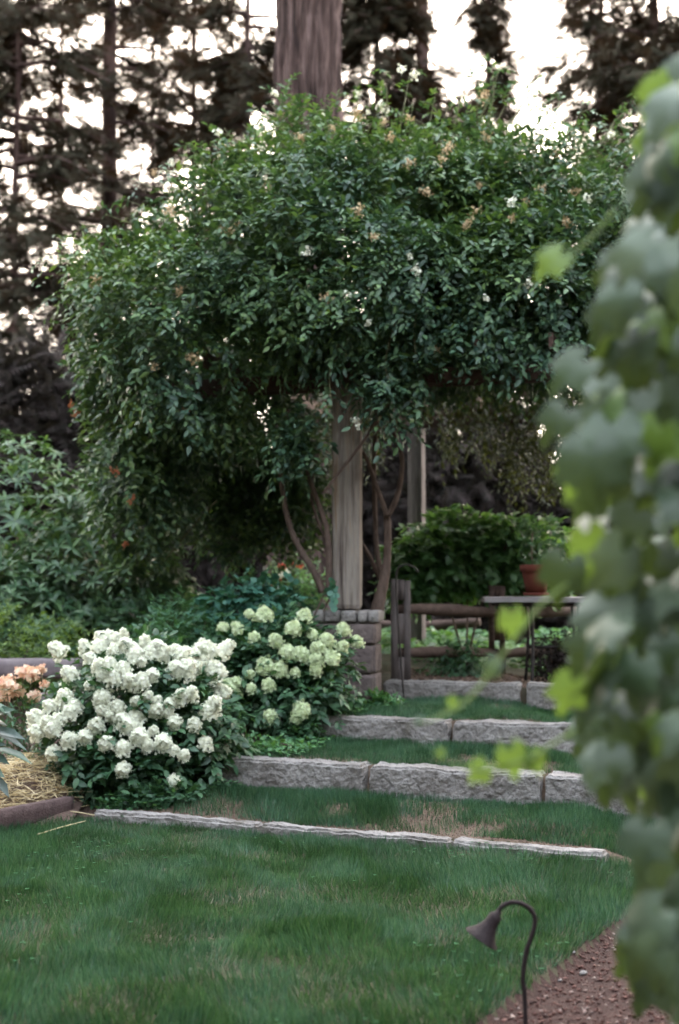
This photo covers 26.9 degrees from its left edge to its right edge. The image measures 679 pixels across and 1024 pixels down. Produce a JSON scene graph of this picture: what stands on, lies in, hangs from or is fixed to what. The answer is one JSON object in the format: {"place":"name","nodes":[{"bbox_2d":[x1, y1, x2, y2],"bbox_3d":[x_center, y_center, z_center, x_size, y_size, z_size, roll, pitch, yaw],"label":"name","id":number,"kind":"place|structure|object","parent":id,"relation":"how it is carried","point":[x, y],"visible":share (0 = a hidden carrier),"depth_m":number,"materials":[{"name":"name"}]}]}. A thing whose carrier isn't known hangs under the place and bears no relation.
{"place":"outdoors","nodes":[
{"label":"outdoors","id":0,"kind":"place"},
{"bbox_2d":[0,664,380,816],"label":"planting bed","id":1,"kind":"object","parent":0,"point":[19,720],"visible":0.02,"depth_m":11.40,"materials":[{"name":"soil"}]},
{"bbox_2d":[0,663,55,762],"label":"salmon flower plant","id":2,"kind":"object","parent":1,"relation":"on","point":[27,672],"visible":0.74,"depth_m":10.50,"materials":[{"name":"orange plant"}]},
{"bbox_2d":[0,796,73,829],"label":"timber edging","id":3,"kind":"object","parent":1,"relation":"on","point":[38,810],"visible":0.66,"depth_m":9.22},
{"bbox_2d":[0,658,83,678],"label":"stone edging","id":4,"kind":"object","parent":1,"relation":"on","point":[7,665],"visible":0.51,"depth_m":11.82,"materials":[{"name":"grey stone"}]},
{"bbox_2d":[0,752,93,825],"bbox_3d":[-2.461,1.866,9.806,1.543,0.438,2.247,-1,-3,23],"label":"straw mulch","id":5,"kind":"object","parent":1,"relation":"on","point":[7,768],"visible":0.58,"depth_m":9.65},
{"bbox_2d":[0,703,32,796],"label":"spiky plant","id":6,"kind":"object","parent":5,"relation":"on","point":[10,734],"visible":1,"depth_m":9.14,"materials":[{"name":"green plant"}]},
{"bbox_2d":[0,597,97,704],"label":"shrub","id":7,"kind":"object","parent":1,"relation":"on","point":[37,652],"visible":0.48,"depth_m":12.36,"materials":[{"name":"green plant"}]},
{"bbox_2d":[34,690,90,712],"bbox_3d":[-2.090,1.471,10.950,0.512,0.184,0.220,-1,-3,12],"label":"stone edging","id":8,"kind":"object","parent":1,"relation":"on","point":[42,698],"visible":0.02,"depth_m":10.89,"materials":[{"name":"grey stone"}]},
{"bbox_2d":[66,777,112,809],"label":"herb clump","id":9,"kind":"object","parent":1,"relation":"on","point":[91,802],"visible":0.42,"depth_m":9.80,"materials":[{"name":"green plant"}]},
{"bbox_2d":[0,428,203,679],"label":"rhododendron","id":10,"kind":"object","parent":1,"relation":"on","point":[64,592],"visible":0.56,"depth_m":13.44,"materials":[{"name":"green plant"}]},
{"bbox_2d":[93,785,138,810],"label":"herb clump","id":11,"kind":"object","parent":1,"relation":"on","point":[106,800],"visible":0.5,"depth_m":9.58,"materials":[{"name":"green plant"}]},
{"bbox_2d":[25,622,262,808],"bbox_3d":[-1.415,1.509,10.165,1.742,1.458,1.375,0,-3,0],"label":"hydrangea","id":12,"kind":"object","parent":1,"relation":"on","point":[167,733],"visible":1,"depth_m":9.80,"materials":[{"name":"white plant"}]},
{"bbox_2d":[108,774,213,809],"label":"herb clump","id":13,"kind":"object","parent":1,"relation":"on","point":[149,791],"visible":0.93,"depth_m":9.50,"materials":[{"name":"green plant"}]},
{"bbox_2d":[104,582,263,696],"bbox_3d":[-1.191,1.148,11.647,1.339,1.178,1.411,-1,-3,28],"label":"shrub","id":14,"kind":"object","parent":1,"relation":"on","point":[189,635],"visible":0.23,"depth_m":11.69,"materials":[{"name":"green plant"}]},
{"bbox_2d":[188,760,222,781],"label":"herb clump","id":15,"kind":"object","parent":1,"relation":"on","point":[221,761],"visible":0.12,"depth_m":10.09,"materials":[{"name":"green plant"}]},
{"bbox_2d":[93,567,327,672],"bbox_3d":[-1.102,1.079,12.862,2.268,1.180,1.014,0,-3,0],"label":"shrub","id":16,"kind":"object","parent":1,"relation":"on","point":[133,608],"visible":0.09,"depth_m":12.82,"materials":[{"name":"green plant"}]},
{"bbox_2d":[94,703,375,812],"bbox_3d":[-0.494,1.761,10.630,0.878,0.634,3.043,-2,-3,31],"label":"ground cover","id":17,"kind":"object","parent":1,"relation":"on","point":[218,782],"visible":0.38,"depth_m":10.35,"materials":[{"name":"green plant"}]},
{"bbox_2d":[212,730,305,768],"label":"herb clump","id":18,"kind":"object","parent":1,"relation":"on","point":[264,744],"visible":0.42,"depth_m":10.36,"materials":[{"name":"green plant"}]},
{"bbox_2d":[185,565,339,658],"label":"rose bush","id":19,"kind":"object","parent":1,"relation":"on","point":[256,589],"visible":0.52,"depth_m":11.89,"materials":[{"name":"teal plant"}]},
{"bbox_2d":[200,601,366,741],"bbox_3d":[-0.490,1.333,11.329,1.192,1.250,1.389,2,-3,-42],"label":"hydrangea","id":20,"kind":"object","parent":1,"relation":"on","point":[301,679],"visible":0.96,"depth_m":11.03,"materials":[{"name":"green plant"}]},
{"bbox_2d":[277,713,326,742],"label":"herb clump","id":21,"kind":"object","parent":1,"relation":"on","point":[302,729],"visible":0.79,"depth_m":10.79,"materials":[{"name":"green plant"}]},
{"bbox_2d":[7,714,624,851],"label":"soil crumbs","id":22,"kind":"object","parent":1,"relation":"on","point":[184,813],"visible":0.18,"depth_m":9.06,"materials":[{"name":"brown soil"}]},
{"bbox_2d":[313,609,383,704],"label":"stone pillar","id":23,"kind":"structure","parent":1,"relation":"on","point":[365,625],"depth_m":11.83,"materials":[{"name":"stone"}]},
{"bbox_2d":[5,637,551,703],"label":"ground","id":24,"kind":"structure","parent":0,"point":[385,671],"depth_m":14.51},
{"bbox_2d":[0,61,58,411],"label":"conifer tree","id":25,"kind":"object","parent":24,"relation":"on","point":[26,256],"visible":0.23,"depth_m":25.78,"materials":[{"name":"green plant"}]},
{"bbox_2d":[0,0,129,410],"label":"conifer tree","id":26,"kind":"object","parent":24,"relation":"on","point":[56,110],"visible":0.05,"depth_m":36.37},
{"bbox_2d":[0,0,139,425],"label":"conifer tree","id":27,"kind":"object","parent":24,"relation":"on","point":[16,41],"visible":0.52,"depth_m":25.00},
{"bbox_2d":[0,0,226,438],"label":"conifer tree","id":28,"kind":"object","parent":24,"relation":"on","point":[107,92],"visible":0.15,"depth_m":27.21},
{"bbox_2d":[66,0,214,376],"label":"conifer tree","id":29,"kind":"object","parent":24,"relation":"on","point":[158,44],"visible":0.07,"depth_m":36.87,"materials":[{"name":"green plant"}]},
{"bbox_2d":[74,0,274,379],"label":"conifer tree","id":30,"kind":"object","parent":24,"relation":"on","point":[167,110],"visible":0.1,"depth_m":28.84,"materials":[{"name":"green plant"}]},
{"bbox_2d":[0,307,368,636],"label":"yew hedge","id":31,"kind":"object","parent":24,"relation":"on","point":[47,415],"visible":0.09,"depth_m":19.62,"materials":[{"name":"green plant"}]},
{"bbox_2d":[155,0,275,429],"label":"conifer tree","id":32,"kind":"object","parent":24,"relation":"on","point":[237,81],"visible":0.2,"depth_m":24.09,"materials":[{"name":"green plant"}]},
{"bbox_2d":[130,0,343,625],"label":"fir tree","id":33,"kind":"object","parent":24,"relation":"on","point":[308,41],"visible":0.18,"depth_m":17.92,"materials":[{"name":"brown plant"}]},
{"bbox_2d":[164,328,628,689],"bbox_3d":[0.982,0.198,13.489,4.503,3.017,3.978,-1,-3,20],"label":"arbour","id":34,"kind":"object","parent":24,"relation":"on","point":[347,540],"visible":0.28,"depth_m":12.04,"materials":[{"name":"grey wood"}]},
{"bbox_2d":[31,53,638,611],"bbox_3d":[0.368,-1.637,13.297,5.986,5.155,4.832,0,-3,0],"label":"climbing rose","id":35,"kind":"object","parent":34,"relation":"on","point":[491,213],"visible":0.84,"depth_m":11.93,"materials":[{"name":"green plant"}]},
{"bbox_2d":[340,0,460,439],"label":"conifer tree","id":36,"kind":"object","parent":24,"relation":"on","point":[365,25],"visible":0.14,"depth_m":25.23,"materials":[{"name":"green plant"}]},
{"bbox_2d":[346,0,497,436],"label":"conifer tree","id":37,"kind":"object","parent":24,"relation":"on","point":[446,71],"visible":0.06,"depth_m":27.13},
{"bbox_2d":[413,635,491,677],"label":"shrub","id":38,"kind":"object","parent":24,"relation":"on","point":[464,665],"visible":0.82,"depth_m":13.15,"materials":[{"name":"green plant"}]},
{"bbox_2d":[367,503,576,646],"bbox_3d":[1.372,0.751,14.051,2.220,1.710,1.173,0,-3,0],"label":"hedge shrub","id":39,"kind":"object","parent":24,"relation":"on","point":[459,568],"visible":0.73,"depth_m":13.82,"materials":[{"name":"green plant"}]},
{"bbox_2d":[407,667,548,687],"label":"bark mulch","id":40,"kind":"object","parent":24,"relation":"on","point":[509,677],"visible":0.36,"depth_m":13.05,"materials":[{"name":"brown wood"}]},
{"bbox_2d":[481,596,583,682],"bbox_3d":[1.865,1.170,13.061,1.106,0.782,0.573,0,-3,0],"label":"garden table","id":41,"kind":"object","parent":40,"relation":"on","point":[536,601],"visible":0.54,"depth_m":12.86,"materials":[{"name":"black metal"}]},
{"bbox_2d":[519,565,549,595],"bbox_3d":[1.796,0.622,12.985,0.304,0.282,0.304,0,-3,0],"label":"terracotta pot","id":42,"kind":"object","parent":41,"relation":"on","point":[533,587],"visible":0.77,"depth_m":12.89,"materials":[{"name":"ceramic"}]},
{"bbox_2d":[506,508,564,569],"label":"potted plant","id":43,"kind":"object","parent":42,"relation":"in","point":[536,561],"visible":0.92,"depth_m":12.99,"materials":[{"name":"green plant"}]},
{"bbox_2d":[518,627,575,682],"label":"shrub","id":44,"kind":"object","parent":40,"relation":"on","point":[556,660],"visible":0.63,"depth_m":13.08,"materials":[{"name":"plant"}]},
{"bbox_2d":[391,579,576,679],"bbox_3d":[1.493,1.153,13.627,2.708,1.021,0.218,2,-3,-41],"label":"rail fence","id":45,"kind":"object","parent":24,"relation":"on","point":[406,609],"visible":0.56,"depth_m":13.10,"materials":[{"name":"brown wood"}]},
{"bbox_2d":[449,0,542,440],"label":"conifer tree","id":46,"kind":"object","parent":24,"relation":"on","point":[488,23],"visible":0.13,"depth_m":30.22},
{"bbox_2d":[378,626,646,677],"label":"ground cover","id":47,"kind":"object","parent":24,"relation":"on","point":[432,636],"visible":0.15,"depth_m":15.44,"materials":[{"name":"green plant"}]},
{"bbox_2d":[245,554,328,622],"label":"red flower plant","id":48,"kind":"object","parent":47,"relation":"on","point":[304,579],"visible":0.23,"depth_m":16.40,"materials":[{"name":"green plant"}]},
{"bbox_2d":[379,618,480,631],"bbox_3d":[0.906,1.291,16.228,1.412,0.175,0.147,-1,-3,12],"label":"fallen log","id":49,"kind":"object","parent":47,"relation":"on","point":[438,625],"visible":0.42,"depth_m":16.11,"materials":[{"name":"brown wood"}]},
{"bbox_2d":[358,389,674,644],"bbox_3d":[2.604,-0.006,21.068,7.262,5.370,2.993,0,-3,0],"label":"yew hedge","id":50,"kind":"object","parent":24,"relation":"on","point":[472,486],"visible":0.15,"depth_m":20.32,"materials":[{"name":"green plant"}]},
{"bbox_2d":[522,0,649,460],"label":"conifer tree","id":51,"kind":"object","parent":24,"relation":"on","point":[593,19],"visible":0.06,"depth_m":28.47,"materials":[{"name":"green plant"}]},
{"bbox_2d":[526,0,678,529],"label":"conifer tree","id":52,"kind":"object","parent":24,"relation":"on","point":[626,51],"visible":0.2,"depth_m":24.17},
{"bbox_2d":[0,813,635,1023],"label":"lawn","id":53,"kind":"structure","parent":0,"point":[545,976],"depth_m":6.24,"materials":[{"name":"plant"}]},
{"bbox_2d":[95,809,262,833],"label":"granite kerb","id":54,"kind":"structure","parent":53,"relation":"on","point":[140,817],"depth_m":9.10,"materials":[{"name":"grey stone"}]},
{"bbox_2d":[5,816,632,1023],"bbox_3d":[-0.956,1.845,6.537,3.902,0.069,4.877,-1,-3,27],"label":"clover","id":55,"kind":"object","parent":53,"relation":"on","point":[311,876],"visible":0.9,"depth_m":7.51,"materials":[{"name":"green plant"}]},
{"bbox_2d":[261,822,452,847],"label":"granite kerb","id":56,"kind":"structure","parent":53,"relation":"on","point":[276,828],"depth_m":8.58,"materials":[{"name":"grey stone"}]},
{"bbox_2d":[453,839,607,863],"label":"granite kerb","id":57,"kind":"structure","parent":53,"relation":"on","point":[534,848],"depth_m":8.10,"materials":[{"name":"grey stone"}]},
{"bbox_2d":[0,0,678,487],"label":"sky","id":58,"kind":"structure","parent":0,"point":[532,24],"materials":[{"name":"white"}]},
{"bbox_2d":[120,684,657,861],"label":"grass terraces","id":59,"kind":"object","parent":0,"point":[486,838],"depth_m":8.91,"materials":[{"name":"plant"}]},
{"bbox_2d":[222,755,368,793],"bbox_3d":[-0.303,1.883,9.932,1.071,0.323,0.243,-1,-3,22],"label":"granite step","id":60,"kind":"object","parent":59,"relation":"on","point":[285,772],"visible":0.57,"depth_m":9.82,"materials":[{"name":"grey stone"}]},
{"bbox_2d":[355,686,408,707],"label":"herb clump","id":61,"kind":"object","parent":59,"relation":"on","point":[379,698],"visible":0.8,"depth_m":11.65,"materials":[{"name":"green plant"}]},
{"bbox_2d":[312,713,452,744],"bbox_3d":[0.334,1.727,11.016,1.116,0.300,0.246,-1,-3,20],"label":"granite step","id":62,"kind":"object","parent":59,"relation":"on","point":[381,727],"visible":0.48,"depth_m":10.91,"materials":[{"name":"grey stone"}]},
{"bbox_2d":[395,564,418,700],"bbox_3d":[0.597,1.072,12.357,0.215,1.248,0.082,1,-3,-14],"label":"garden hook","id":63,"kind":"object","parent":59,"relation":"on","point":[415,568],"visible":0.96,"depth_m":12.34,"materials":[{"name":"black metal"}]},
{"bbox_2d":[384,679,521,702],"bbox_3d":[0.997,1.606,12.470,1.208,0.275,0.247,-1,-3,13],"label":"granite step","id":64,"kind":"object","parent":59,"relation":"on","point":[496,690],"visible":0.56,"depth_m":12.37,"materials":[{"name":"grey stone"}]},
{"bbox_2d":[368,761,543,805],"bbox_3d":[0.782,1.862,9.511,1.200,0.330,0.244,-1,-3,21],"label":"granite step","id":65,"kind":"object","parent":59,"relation":"on","point":[451,782],"visible":0.48,"depth_m":9.42,"materials":[{"name":"grey stone"}]},
{"bbox_2d":[452,719,574,753],"bbox_3d":[1.424,1.710,10.626,1.156,0.294,0.244,-1,-3,19],"label":"granite step","id":66,"kind":"object","parent":59,"relation":"on","point":[540,734],"visible":0.34,"depth_m":10.58,"materials":[{"name":"grey stone"}]},
{"bbox_2d":[527,682,573,710],"bbox_3d":[1.986,1.595,12.237,0.743,0.263,0.244,-1,-3,13],"label":"granite step","id":67,"kind":"object","parent":59,"relation":"on","point":[536,694],"visible":0.19,"depth_m":12.19,"materials":[{"name":"grey stone"}]},
{"bbox_2d":[545,771,658,820],"bbox_3d":[1.777,1.850,9.124,0.906,0.327,0.247,-1,-3,22],"label":"granite step","id":68,"kind":"object","parent":59,"relation":"on","point":[562,785],"visible":0.12,"depth_m":9.13,"materials":[{"name":"grey stone"}]},
{"bbox_2d":[476,913,672,1023],"bbox_3d":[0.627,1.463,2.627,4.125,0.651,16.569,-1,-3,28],"label":"gravel path","id":69,"kind":"structure","parent":0,"point":[535,993],"depth_m":5.58,"materials":[{"name":"brown gravel"}]},
{"bbox_2d":[465,900,537,1023],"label":"path lamp","id":70,"kind":"object","parent":69,"relation":"on","point":[484,931],"visible":1,"depth_m":4.97,"materials":[{"name":"brown metal"}]},
{"bbox_2d":[413,55,678,1023],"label":"grape vine","id":71,"kind":"object","parent":69,"relation":"on","point":[615,463],"visible":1,"depth_m":2.59,"materials":[{"name":"green plant"}]},
{"bbox_2d":[580,971,586,975],"bbox_3d":[1.010,1.911,5.885,0.028,0.025,0.032,-1,-3,20],"label":"pebble","id":72,"kind":"object","parent":69,"relation":"on","point":[583,973],"visible":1,"depth_m":5.88,"materials":[{"name":"stone"}]}
]}

